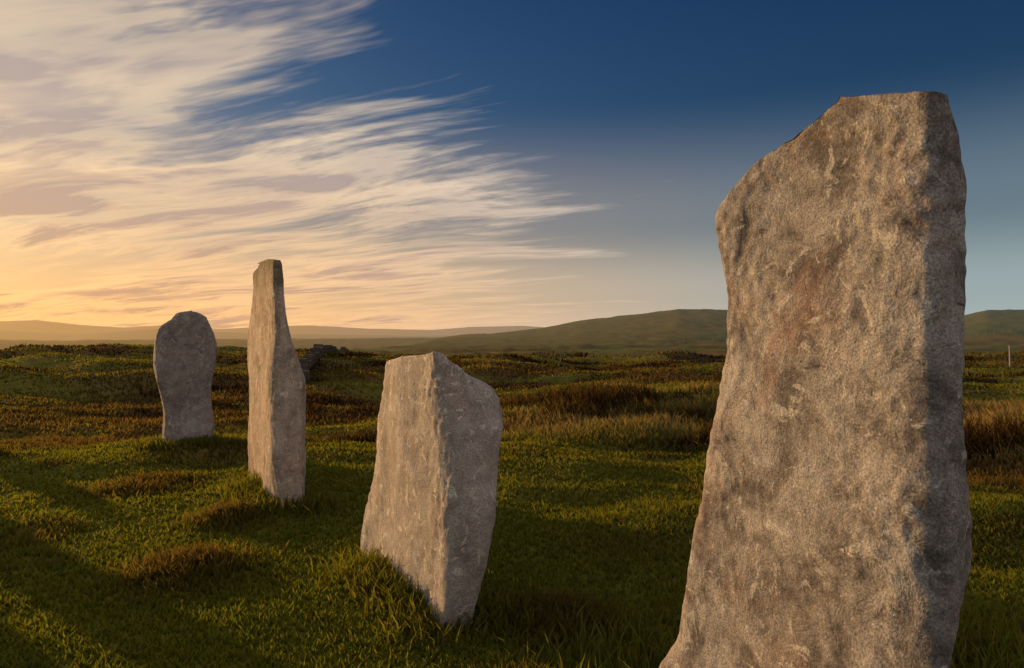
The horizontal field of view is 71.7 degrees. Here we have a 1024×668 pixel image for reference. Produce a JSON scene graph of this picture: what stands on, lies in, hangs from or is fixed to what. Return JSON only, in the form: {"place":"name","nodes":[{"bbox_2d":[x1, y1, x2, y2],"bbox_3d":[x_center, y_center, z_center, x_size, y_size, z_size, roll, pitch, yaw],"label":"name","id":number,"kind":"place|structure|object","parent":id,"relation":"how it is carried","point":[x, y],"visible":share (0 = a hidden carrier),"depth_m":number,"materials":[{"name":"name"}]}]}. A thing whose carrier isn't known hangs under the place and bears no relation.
{"place":"outdoors","nodes":[
{"label":"outdoors","id":0,"kind":"place"},
{"bbox_2d":[0,309,1023,667],"bbox_3d":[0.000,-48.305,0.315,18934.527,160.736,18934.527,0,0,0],"label":"terrain","id":1,"kind":"structure","parent":0,"point":[636,337],"depth_m":19.28,"materials":[{"name":"green plant"}]},
{"bbox_2d":[153,311,216,442],"bbox_3d":[-5.399,1.046,11.724,0.960,2.862,0.431,0,0,-25],"label":"standing stone","id":2,"kind":"object","parent":1,"relation":"on","point":[185,353],"visible":0.88,"depth_m":11.58,"materials":[{"name":"grey stone"}]},
{"bbox_2d":[247,259,305,507],"bbox_3d":[-2.899,0.790,8.635,0.450,3.333,2.358,0,0,-29],"label":"standing stone","id":3,"kind":"object","parent":1,"relation":"on","point":[276,425],"visible":0.88,"depth_m":7.83,"materials":[{"name":"grey stone"}]},
{"bbox_2d":[298,344,348,382],"bbox_3d":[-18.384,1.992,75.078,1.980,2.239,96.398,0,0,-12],"label":"rock outcrop","id":4,"kind":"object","parent":1,"relation":"on","point":[311,357],"depth_m":38.00,"materials":[{"name":"grey stone"}]},
{"bbox_2d":[360,351,502,630],"bbox_3d":[-0.668,1.277,5.562,0.601,2.318,2.176,0,0,-26],"label":"standing stone","id":5,"kind":"object","parent":1,"relation":"on","point":[429,515],"visible":0.91,"depth_m":4.76,"materials":[{"name":"grey stone"}]},
{"bbox_2d":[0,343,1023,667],"bbox_3d":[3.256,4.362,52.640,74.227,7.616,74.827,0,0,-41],"label":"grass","id":6,"kind":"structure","parent":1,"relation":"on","point":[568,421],"depth_m":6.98,"materials":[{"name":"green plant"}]},
{"bbox_2d":[659,91,971,667],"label":"standing stone","id":7,"kind":"object","parent":1,"relation":"on","point":[833,526],"visible":1,"depth_m":2.42,"materials":[{"name":"grey stone"}]},
{"bbox_2d":[1009,344,1023,366],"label":"stock fence","id":8,"kind":"object","parent":1,"relation":"on","point":[1010,365],"visible":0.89,"depth_m":36.98,"materials":[{"name":"brown wood"}]},
{"bbox_2d":[0,0,1023,329],"label":"sky","id":9,"kind":"structure","parent":0,"point":[404,164],"materials":[{"name":"blue"}]}
]}

